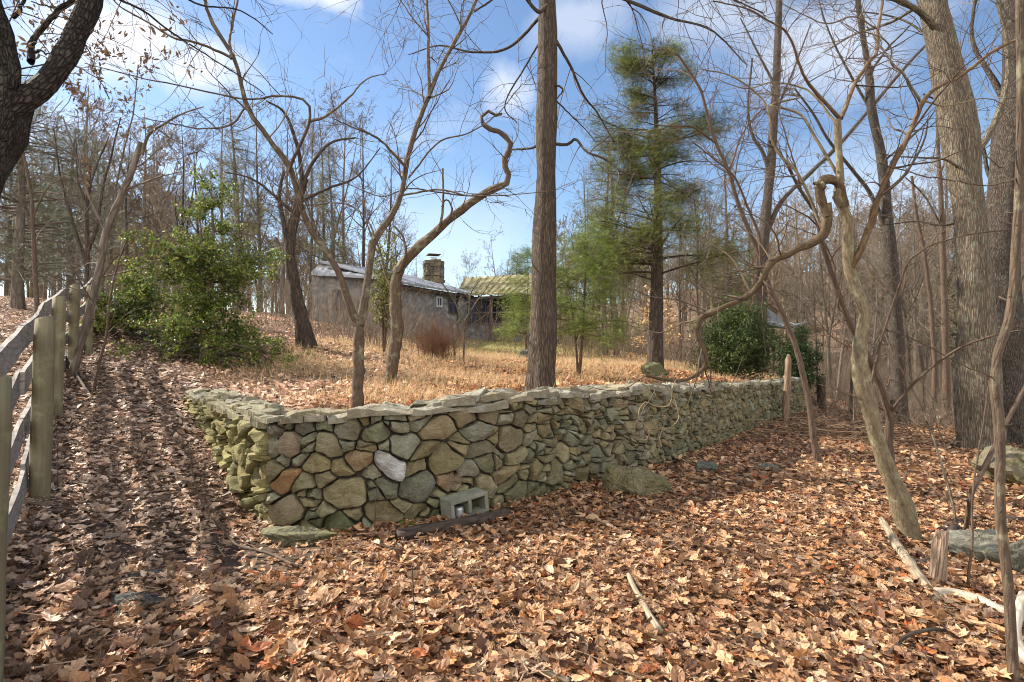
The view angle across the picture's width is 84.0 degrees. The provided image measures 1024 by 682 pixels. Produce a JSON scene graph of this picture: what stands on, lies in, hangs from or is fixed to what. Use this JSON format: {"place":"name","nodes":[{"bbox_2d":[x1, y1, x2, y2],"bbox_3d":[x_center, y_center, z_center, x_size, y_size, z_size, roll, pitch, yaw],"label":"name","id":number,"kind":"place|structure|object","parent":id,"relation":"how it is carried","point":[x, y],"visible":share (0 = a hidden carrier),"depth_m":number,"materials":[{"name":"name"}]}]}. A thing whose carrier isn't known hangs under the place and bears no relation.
{"place":"outdoors","nodes":[
{"label":"outdoors","id":0,"kind":"place"},
{"bbox_2d":[232,315,679,363],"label":"lawn grass","id":1,"kind":"structure","parent":0,"point":[494,347],"depth_m":26.80,"materials":[{"name":"plant"}]},
{"bbox_2d":[213,334,782,408],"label":"dry grass","id":2,"kind":"structure","parent":0,"point":[594,361],"depth_m":11.61,"materials":[{"name":"plant"}]},
{"bbox_2d":[0,0,1001,313],"label":"sky","id":3,"kind":"structure","parent":0,"point":[577,36],"materials":[{"name":"blue"}]},
{"bbox_2d":[0,272,1023,681],"bbox_3d":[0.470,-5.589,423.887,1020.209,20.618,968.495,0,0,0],"label":"ground","id":4,"kind":"structure","parent":0,"point":[230,560],"depth_m":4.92,"materials":[{"name":"brown plant"}]},
{"bbox_2d":[0,274,103,681],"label":"plank fence","id":5,"kind":"object","parent":4,"relation":"on","point":[43,369],"visible":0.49,"depth_m":4.04,"materials":[{"name":"grey wood"}]},
{"bbox_2d":[0,127,116,312],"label":"slim tree","id":6,"kind":"object","parent":4,"relation":"on","point":[31,222],"visible":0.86,"depth_m":11.98,"materials":[{"name":"brown plant"}]},
{"bbox_2d":[0,73,133,309],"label":"pine tree","id":7,"kind":"object","parent":4,"relation":"on","point":[19,237],"visible":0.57,"depth_m":17.20,"materials":[{"name":"grey plant"}]},
{"bbox_2d":[0,120,159,300],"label":"pine tree","id":8,"kind":"object","parent":4,"relation":"on","point":[71,279],"visible":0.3,"depth_m":21.80,"materials":[{"name":"grey plant"}]},
{"bbox_2d":[39,69,165,300],"bbox_3d":[-9.212,-3.223,12.855,2.584,6.714,3.481,0,0,-35],"label":"slim tree","id":9,"kind":"object","parent":4,"relation":"on","point":[86,254],"visible":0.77,"depth_m":12.99,"materials":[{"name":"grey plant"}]},
{"bbox_2d":[64,188,158,394],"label":"sapling","id":10,"kind":"object","parent":4,"relation":"on","point":[104,343],"visible":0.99,"depth_m":7.59,"materials":[{"name":"brown plant"}]},
{"bbox_2d":[72,124,177,284],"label":"woodland tree","id":11,"kind":"object","parent":4,"relation":"on","point":[125,198],"visible":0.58,"depth_m":31.98,"materials":[{"name":"brown plant"}]},
{"bbox_2d":[79,265,174,341],"bbox_3d":[-8.652,-0.758,12.873,2.162,1.960,2.039,0,0,0],"label":"holly shrub","id":12,"kind":"object","parent":4,"relation":"on","point":[138,301],"visible":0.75,"depth_m":12.66,"materials":[{"name":"green plant"}]},
{"bbox_2d":[104,592,164,617],"bbox_3d":[-2.023,1.396,3.030,0.302,0.108,0.344,0,0,-38],"label":"rock","id":13,"kind":"object","parent":4,"relation":"on","point":[118,599],"visible":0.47,"depth_m":3.00,"materials":[{"name":"grey stone"}]},
{"bbox_2d":[3,0,272,379],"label":"slim tree","id":14,"kind":"object","parent":4,"relation":"on","point":[98,276],"visible":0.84,"depth_m":7.95,"materials":[{"name":"grey plant"}]},
{"bbox_2d":[0,0,316,199],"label":"forked tree","id":15,"kind":"object","parent":4,"relation":"on","point":[20,103],"visible":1,"depth_m":2.83,"materials":[{"name":"brown plant"}]},
{"bbox_2d":[0,242,323,323],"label":"undergrowth","id":16,"kind":"object","parent":4,"relation":"on","point":[61,288],"visible":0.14,"depth_m":18.85,"materials":[{"name":"brown plant"}]},
{"bbox_2d":[0,246,325,318],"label":"undergrowth","id":17,"kind":"object","parent":4,"relation":"on","point":[246,309],"visible":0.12,"depth_m":31.62,"materials":[{"name":"brown plant"}]},
{"bbox_2d":[152,111,210,292],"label":"woodland tree","id":18,"kind":"object","parent":4,"relation":"on","point":[183,206],"visible":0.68,"depth_m":33.53,"materials":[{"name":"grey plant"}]},
{"bbox_2d":[165,99,247,264],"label":"woodland tree","id":19,"kind":"object","parent":4,"relation":"on","point":[195,191],"visible":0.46,"depth_m":49.58,"materials":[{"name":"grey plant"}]},
{"bbox_2d":[108,164,315,372],"bbox_3d":[-6.274,-1.124,12.136,4.572,5.037,3.921,0,0,0],"label":"holly tree","id":20,"kind":"object","parent":4,"relation":"on","point":[210,271],"visible":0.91,"depth_m":11.58,"materials":[{"name":"green plant"}]},
{"bbox_2d":[197,98,243,292],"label":"woodland tree","id":21,"kind":"object","parent":4,"relation":"on","point":[221,214],"visible":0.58,"depth_m":41.39,"materials":[{"name":"brown plant"}]},
{"bbox_2d":[184,81,284,310],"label":"pine tree","id":22,"kind":"object","parent":4,"relation":"on","point":[237,205],"visible":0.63,"depth_m":29.96,"materials":[{"name":"grey plant"}]},
{"bbox_2d":[207,107,268,310],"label":"woodland tree","id":23,"kind":"object","parent":4,"relation":"on","point":[239,202],"visible":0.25,"depth_m":51.77,"materials":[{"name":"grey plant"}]},
{"bbox_2d":[219,90,298,311],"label":"woodland tree","id":24,"kind":"object","parent":4,"relation":"on","point":[257,185],"visible":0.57,"depth_m":36.12,"materials":[{"name":"brown plant"}]},
{"bbox_2d":[240,99,323,313],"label":"woodland tree","id":25,"kind":"object","parent":4,"relation":"on","point":[282,260],"visible":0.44,"depth_m":45.88,"materials":[{"name":"brown plant"}]},
{"bbox_2d":[138,25,437,348],"bbox_3d":[-5.278,-3.318,14.299,5.741,7.089,4.701,0,0,22],"label":"leaning tree","id":26,"kind":"object","parent":4,"relation":"on","point":[303,328],"visible":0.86,"depth_m":13.93,"materials":[{"name":"brown plant"}]},
{"bbox_2d":[261,525,337,546],"bbox_3d":[-1.716,1.608,4.604,0.622,0.232,0.233,0,0,0],"label":"rock","id":27,"kind":"object","parent":4,"relation":"on","point":[291,534],"visible":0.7,"depth_m":4.54,"materials":[{"name":"grey stone"}]},
{"bbox_2d":[3,0,596,407],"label":"bare tree","id":28,"kind":"object","parent":4,"relation":"on","point":[359,369],"visible":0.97,"depth_m":5.94,"materials":[{"name":"brown plant"}]},
{"bbox_2d":[289,81,334,316],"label":"woodland tree","id":29,"kind":"object","parent":4,"relation":"on","point":[311,240],"visible":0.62,"depth_m":38.30,"materials":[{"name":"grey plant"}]},
{"bbox_2d":[160,259,470,344],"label":"undergrowth","id":30,"kind":"object","parent":4,"relation":"on","point":[288,303],"visible":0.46,"depth_m":21.46,"materials":[{"name":"brown plant"}]},
{"bbox_2d":[289,91,369,265],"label":"woodland tree","id":31,"kind":"object","parent":4,"relation":"on","point":[348,177],"visible":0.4,"depth_m":49.41,"materials":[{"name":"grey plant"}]},
{"bbox_2d":[301,139,361,303],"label":"pine tree","id":32,"kind":"object","parent":4,"relation":"on","point":[332,238],"visible":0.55,"depth_m":33.80,"materials":[{"name":"brown plant"}]},
{"bbox_2d":[297,78,376,264],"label":"woodland tree","id":33,"kind":"object","parent":4,"relation":"on","point":[344,142],"visible":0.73,"depth_m":39.52,"materials":[{"name":"brown plant"}]},
{"bbox_2d":[340,110,390,266],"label":"woodland tree","id":34,"kind":"object","parent":4,"relation":"on","point":[363,220],"visible":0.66,"depth_m":43.11,"materials":[{"name":"brown plant"}]},
{"bbox_2d":[259,266,477,354],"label":"undergrowth","id":35,"kind":"object","parent":4,"relation":"on","point":[369,334],"visible":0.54,"depth_m":17.08,"materials":[{"name":"brown plant"}]},
{"bbox_2d":[368,226,402,354],"bbox_3d":[-3.196,-1.228,14.099,1.029,3.286,1.399,0,0,0],"label":"leafy shrub","id":36,"kind":"object","parent":4,"relation":"on","point":[382,295],"visible":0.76,"depth_m":14.05,"materials":[{"name":"green plant"}]},
{"bbox_2d":[359,147,418,269],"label":"woodland tree","id":37,"kind":"object","parent":4,"relation":"on","point":[389,228],"visible":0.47,"depth_m":52.21,"materials":[{"name":"brown plant"}]},
{"bbox_2d":[380,190,425,274],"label":"woodland tree","id":38,"kind":"object","parent":4,"relation":"on","point":[397,253],"visible":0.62,"depth_m":46.88,"materials":[{"name":"brown plant"}]},
{"bbox_2d":[298,96,532,384],"bbox_3d":[-1.599,-1.768,9.312,4.185,5.166,2.132,0,0,-8],"label":"bare tree","id":39,"kind":"object","parent":4,"relation":"on","point":[395,303],"visible":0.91,"depth_m":9.43,"materials":[{"name":"brown plant"}]},
{"bbox_2d":[388,308,479,360],"bbox_3d":[-2.038,-0.220,14.951,2.612,1.535,2.859,0,0,0],"label":"twiggy shrub","id":40,"kind":"object","parent":4,"relation":"on","point":[436,343],"visible":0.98,"depth_m":14.82,"materials":[{"name":"brown plant"}]},
{"bbox_2d":[311,253,579,341],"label":"stone house","id":41,"kind":"structure","parent":4,"relation":"on","point":[466,285],"depth_m":35.96,"materials":[{"name":"grey stone"}]},
{"bbox_2d":[395,508,511,543],"bbox_3d":[-0.472,1.570,4.880,1.124,0.117,0.143,0,0,-37],"label":"old timber","id":42,"kind":"object","parent":4,"relation":"on","point":[408,533],"visible":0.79,"depth_m":4.78,"materials":[{"name":"brown weathered dark wood"}]},
{"bbox_2d":[440,487,488,519],"bbox_3d":[-0.432,1.495,5.196,0.414,0.229,0.197,0,0,-38],"label":"concrete block","id":43,"kind":"object","parent":4,"relation":"on","point":[479,496],"depth_m":5.15,"materials":[{"name":"grey concrete"}]},
{"bbox_2d":[433,255,514,359],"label":"sapling","id":44,"kind":"object","parent":4,"relation":"on","point":[464,322],"visible":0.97,"depth_m":14.98,"materials":[{"name":"brown plant"}]},
{"bbox_2d":[0,80,986,393],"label":"woods","id":45,"kind":"object","parent":4,"relation":"on","point":[304,264],"visible":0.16,"depth_m":52.43,"materials":[{"name":"grey plant"}]},
{"bbox_2d":[182,376,807,531],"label":"stone wall","id":46,"kind":"structure","parent":4,"relation":"on","point":[311,467],"depth_m":5.49,"materials":[{"name":"grey stone"}]},
{"bbox_2d":[488,239,567,350],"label":"young hemlock","id":47,"kind":"object","parent":4,"relation":"on","point":[514,328],"visible":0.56,"depth_m":21.98,"materials":[{"name":"green plant"}]},
{"bbox_2d":[305,0,837,389],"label":"oak tree","id":48,"kind":"object","parent":4,"relation":"on","point":[542,349],"visible":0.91,"depth_m":8.45,"materials":[{"name":"brown plant"}]},
{"bbox_2d":[457,287,690,362],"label":"undergrowth","id":49,"kind":"object","parent":4,"relation":"on","point":[560,325],"visible":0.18,"depth_m":34.99,"materials":[{"name":"brown plant"}]},
{"bbox_2d":[452,307,698,362],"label":"undergrowth","id":50,"kind":"object","parent":4,"relation":"on","point":[588,346],"visible":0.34,"depth_m":21.77,"materials":[{"name":"brown plant"}]},
{"bbox_2d":[507,208,651,377],"bbox_3d":[1.174,-0.861,11.039,2.792,3.321,2.240,0,0,28],"label":"young hemlock","id":51,"kind":"object","parent":4,"relation":"on","point":[583,314],"visible":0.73,"depth_m":10.89,"materials":[{"name":"green plant"}]},
{"bbox_2d":[556,135,663,355],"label":"pine tree","id":52,"kind":"object","parent":4,"relation":"on","point":[593,213],"visible":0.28,"depth_m":23.86,"materials":[{"name":"green plant"}]},
{"bbox_2d":[603,465,671,497],"bbox_3d":[1.362,1.546,6.101,0.767,0.419,0.596,0,0,0],"label":"rock","id":53,"kind":"object","parent":4,"relation":"on","point":[652,483],"visible":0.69,"depth_m":5.96,"materials":[{"name":"grey stone"}]},
{"bbox_2d":[626,573,662,633],"bbox_3d":[0.760,1.514,3.332,0.054,0.061,0.755,0,0,0],"label":"stick","id":54,"kind":"object","parent":4,"relation":"on","point":[648,614],"visible":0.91,"depth_m":3.20,"materials":[{"name":"brown wood"}]},
{"bbox_2d":[556,26,756,367],"bbox_3d":[3.141,-3.226,13.298,4.940,7.995,4.538,0,0,40],"label":"hemlock tree","id":55,"kind":"object","parent":4,"relation":"on","point":[655,258],"visible":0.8,"depth_m":12.87,"materials":[{"name":"green plant"}]},
{"bbox_2d":[631,269,690,346],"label":"beech sapling","id":56,"kind":"object","parent":4,"relation":"on","point":[667,313],"visible":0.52,"depth_m":18.01,"materials":[{"name":"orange plant"}]},
{"bbox_2d":[496,307,832,376],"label":"undergrowth","id":57,"kind":"object","parent":4,"relation":"on","point":[669,356],"visible":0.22,"depth_m":23.39,"materials":[{"name":"brown plant"}]},
{"bbox_2d":[663,169,708,360],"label":"woodland tree","id":58,"kind":"object","parent":4,"relation":"on","point":[679,290],"visible":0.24,"depth_m":29.91,"materials":[{"name":"brown plant"}]},
{"bbox_2d":[666,165,732,358],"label":"woodland tree","id":59,"kind":"object","parent":4,"relation":"on","point":[703,297],"visible":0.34,"depth_m":35.97,"materials":[{"name":"brown plant"}]},
{"bbox_2d":[657,175,742,375],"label":"sapling","id":60,"kind":"object","parent":4,"relation":"on","point":[697,291],"visible":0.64,"depth_m":12.99,"materials":[{"name":"brown plant"}]},
{"bbox_2d":[578,0,864,464],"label":"curved stem","id":61,"kind":"object","parent":4,"relation":"on","point":[810,409],"visible":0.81,"depth_m":8.57,"materials":[{"name":"brown plant"}]},
{"bbox_2d":[681,139,776,336],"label":"pine tree","id":62,"kind":"object","parent":4,"relation":"on","point":[734,284],"visible":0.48,"depth_m":29.84,"materials":[{"name":"green plant"}]},
{"bbox_2d":[680,290,796,379],"bbox_3d":[6.612,-0.012,16.793,3.014,3.032,3.298,0,0,0],"label":"evergreen bush","id":63,"kind":"object","parent":4,"relation":"on","point":[736,340],"visible":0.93,"depth_m":16.33,"materials":[{"name":"green plant"}]},
{"bbox_2d":[557,295,952,408],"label":"undergrowth","id":64,"kind":"object","parent":4,"relation":"on","point":[769,360],"visible":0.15,"depth_m":31.14,"materials":[{"name":"brown plant"}]},
{"bbox_2d":[782,354,791,421],"bbox_3d":[6.918,1.233,14.321,0.240,1.813,0.181,0,0,0],"label":"wooden stake","id":65,"kind":"object","parent":4,"relation":"on","point":[786,395],"visible":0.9,"depth_m":14.26,"materials":[{"name":"brown wood"}]},
{"bbox_2d":[558,0,1023,542],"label":"crooked tree","id":66,"kind":"object","parent":4,"relation":"on","point":[904,512],"visible":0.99,"depth_m":4.97,"materials":[{"name":"brown plant"}]},
{"bbox_2d":[769,271,812,351],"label":"woodland tree","id":67,"kind":"object","parent":4,"relation":"on","point":[792,304],"visible":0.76,"depth_m":24.05,"materials":[{"name":"brown plant"}]},
{"bbox_2d":[761,323,825,392],"bbox_3d":[9.335,0.557,18.895,1.938,2.288,1.846,0,0,28],"label":"evergreen bush","id":68,"kind":"object","parent":4,"relation":"on","point":[806,349],"visible":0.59,"depth_m":18.53,"materials":[{"name":"green plant"}]},
{"bbox_2d":[767,277,824,357],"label":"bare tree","id":69,"kind":"object","parent":4,"relation":"on","point":[810,323],"visible":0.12,"depth_m":54.48,"materials":[{"name":"plant"}]},
{"bbox_2d":[769,176,839,326],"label":"woodland tree","id":70,"kind":"object","parent":4,"relation":"on","point":[797,259],"visible":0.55,"depth_m":39.67,"materials":[{"name":"brown plant"}]},
{"bbox_2d":[799,249,830,395],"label":"woodland tree","id":71,"kind":"object","parent":4,"relation":"on","point":[813,294],"visible":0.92,"depth_m":19.99,"materials":[{"name":"brown plant"}]},
{"bbox_2d":[781,148,873,397],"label":"woodland tree","id":72,"kind":"object","parent":4,"relation":"on","point":[822,286],"visible":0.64,"depth_m":29.98,"materials":[{"name":"brown plant"}]},
{"bbox_2d":[720,380,960,449],"bbox_3d":[6.915,1.491,12.000,5.380,1.233,4.512,0,0,-18],"label":"brush pile","id":73,"kind":"object","parent":4,"relation":"on","point":[824,428],"visible":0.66,"depth_m":11.68,"materials":[{"name":"brown plant"}]},
{"bbox_2d":[686,0,998,372],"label":"tall tree","id":74,"kind":"object","parent":4,"relation":"on","point":[765,231],"visible":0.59,"depth_m":21.92,"materials":[{"name":"brown plant"}]},
{"bbox_2d":[810,227,877,399],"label":"woodland tree","id":75,"kind":"object","parent":4,"relation":"on","point":[845,335],"visible":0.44,"depth_m":25.95,"materials":[{"name":"brown plant"}]},
{"bbox_2d":[760,309,954,424],"bbox_3d":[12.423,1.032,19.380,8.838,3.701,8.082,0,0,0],"label":"undergrowth","id":76,"kind":"object","parent":4,"relation":"on","point":[911,397],"visible":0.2,"depth_m":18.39,"materials":[{"name":"brown plant"}]},
{"bbox_2d":[704,0,1015,449],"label":"old tree","id":77,"kind":"object","parent":4,"relation":"on","point":[975,289],"visible":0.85,"depth_m":10.02,"materials":[{"name":"brown plant"}]},
{"bbox_2d":[779,325,955,415],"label":"undergrowth","id":78,"kind":"object","parent":4,"relation":"on","point":[835,377],"visible":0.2,"depth_m":30.43,"materials":[{"name":"brown plant"}]},
{"bbox_2d":[712,32,1023,464],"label":"curved stem","id":79,"kind":"object","parent":4,"relation":"on","point":[887,408],"visible":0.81,"depth_m":5.45,"materials":[{"name":"brown plant"}]},
{"bbox_2d":[736,0,1001,425],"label":"tall tree","id":80,"kind":"object","parent":4,"relation":"on","point":[889,244],"visible":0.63,"depth_m":15.40,"materials":[{"name":"brown plant"}]},
{"bbox_2d":[836,234,911,374],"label":"woodland tree","id":81,"kind":"object","parent":4,"relation":"on","point":[874,335],"visible":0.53,"depth_m":21.95,"materials":[{"name":"brown plant"}]},
{"bbox_2d":[795,354,954,433],"bbox_3d":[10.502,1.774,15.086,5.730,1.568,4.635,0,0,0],"label":"undergrowth","id":82,"kind":"object","parent":4,"relation":"on","point":[922,418],"visible":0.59,"depth_m":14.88,"materials":[{"name":"brown plant"}]},
{"bbox_2d":[844,159,935,399],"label":"woodland tree","id":83,"kind":"object","parent":4,"relation":"on","point":[897,232],"visible":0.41,"depth_m":28.24,"materials":[{"name":"brown plant"}]},
{"bbox_2d":[847,123,956,421],"bbox_3d":[13.077,-2.039,18.047,3.886,9.345,3.990,0,0,0],"label":"tall tree","id":84,"kind":"object","parent":4,"relation":"on","point":[935,378],"visible":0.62,"depth_m":17.95,"materials":[{"name":"brown plant"}]},
{"bbox_2d":[860,221,956,413],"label":"woodland tree","id":85,"kind":"object","parent":4,"relation":"on","point":[907,343],"visible":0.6,"depth_m":23.88,"materials":[{"name":"brown plant"}]},
{"bbox_2d":[865,284,957,523],"bbox_3d":[3.978,0.612,5.677,0.070,2.427,0.830,0,0,-34],"label":"leaning branch","id":86,"kind":"object","parent":4,"relation":"on","point":[942,467],"visible":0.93,"depth_m":5.54,"materials":[{"name":"brown plant"}]},
{"bbox_2d":[878,516,945,605],"bbox_3d":[2.965,1.602,4.306,0.089,0.106,1.840,0,0,24],"label":"branch log","id":87,"kind":"object","parent":4,"relation":"on","point":[903,553],"visible":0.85,"depth_m":4.16,"materials":[{"name":"brown wood"}]},
{"bbox_2d":[880,186,952,398],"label":"woodland tree","id":88,"kind":"object","parent":4,"relation":"on","point":[916,287],"visible":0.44,"depth_m":36.47,"materials":[{"name":"brown plant"}]},
{"bbox_2d":[899,252,941,411],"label":"woodland tree","id":89,"kind":"object","parent":4,"relation":"on","point":[921,356],"visible":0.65,"depth_m":19.85,"materials":[{"name":"brown plant"}]},
{"bbox_2d":[904,261,956,382],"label":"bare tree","id":90,"kind":"object","parent":4,"relation":"on","point":[951,316],"visible":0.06,"depth_m":42.22,"materials":[{"name":"plant"}]},
{"bbox_2d":[878,73,995,424],"bbox_3d":[12.846,-2.695,17.179,4.352,10.370,3.262,0,0,-22],"label":"tall tree","id":91,"kind":"object","parent":4,"relation":"on","point":[945,332],"visible":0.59,"depth_m":16.94,"materials":[{"name":"brown plant"}]},
{"bbox_2d":[918,155,955,411],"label":"woodland tree","id":92,"kind":"object","parent":4,"relation":"on","point":[948,280],"visible":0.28,"depth_m":31.86,"materials":[{"name":"brown plant"}]},
{"bbox_2d":[918,220,956,344],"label":"woodland tree","id":93,"kind":"object","parent":4,"relation":"on","point":[948,266],"visible":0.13,"depth_m":24.98,"materials":[{"name":"brown plant"}]},
{"bbox_2d":[928,530,948,585],"bbox_3d":[2.890,1.501,3.855,0.167,0.429,0.102,0,0,-24],"label":"stump","id":94,"kind":"object","parent":4,"relation":"on","point":[938,569],"visible":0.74,"depth_m":3.83,"materials":[{"name":"brown wood"}]},
{"bbox_2d":[856,0,1023,445],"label":"old tree","id":95,"kind":"object","parent":4,"relation":"on","point":[1000,249],"visible":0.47,"depth_m":11.39,"materials":[{"name":"brown plant"}]},
{"bbox_2d":[879,0,1023,681],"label":"slim tree","id":96,"kind":"object","parent":4,"relation":"on","point":[1001,529],"visible":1,"depth_m":2.59,"materials":[{"name":"brown plant"}]},
{"bbox_2d":[928,529,997,562],"bbox_3d":[3.799,1.730,4.584,0.714,0.341,0.401,0,0,0],"label":"rock","id":97,"kind":"object","parent":4,"relation":"on","point":[959,540],"visible":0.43,"depth_m":4.59,"materials":[{"name":"grey stone"}]},
{"bbox_2d":[933,587,1003,612],"bbox_3d":[2.837,1.597,3.492,0.179,0.077,0.409,0,0,-35],"label":"branch log","id":98,"kind":"object","parent":4,"relation":"on","point":[987,603],"visible":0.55,"depth_m":3.54,"materials":[{"name":"brown wood"}]},
{"bbox_2d":[960,362,993,584],"bbox_3d":[3.130,0.947,3.857,0.219,1.644,0.247,0,0,25],"label":"bare shoot","id":99,"kind":"object","parent":4,"relation":"on","point":[972,536],"visible":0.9,"depth_m":3.78,"materials":[{"name":"brown plant"}]},
{"bbox_2d":[963,386,1023,529],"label":"leaning branch","id":100,"kind":"object","parent":4,"relation":"on","point":[983,468],"visible":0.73,"depth_m":4.78,"materials":[{"name":"brown plant"}]},
{"bbox_2d":[971,445,1023,485],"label":"rock","id":101,"kind":"object","parent":4,"relation":"on","point":[1014,464],"visible":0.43,"depth_m":7.54,"materials":[{"name":"grey stone"}]},
{"bbox_2d":[984,539,1023,572],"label":"rock","id":102,"kind":"object","parent":4,"relation":"on","point":[1016,553],"visible":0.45,"depth_m":4.36,"materials":[{"name":"grey stone"}]},
{"bbox_2d":[1015,590,1023,663],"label":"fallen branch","id":103,"kind":"object","parent":4,"relation":"on","point":[1019,601],"visible":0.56,"depth_m":3.08,"materials":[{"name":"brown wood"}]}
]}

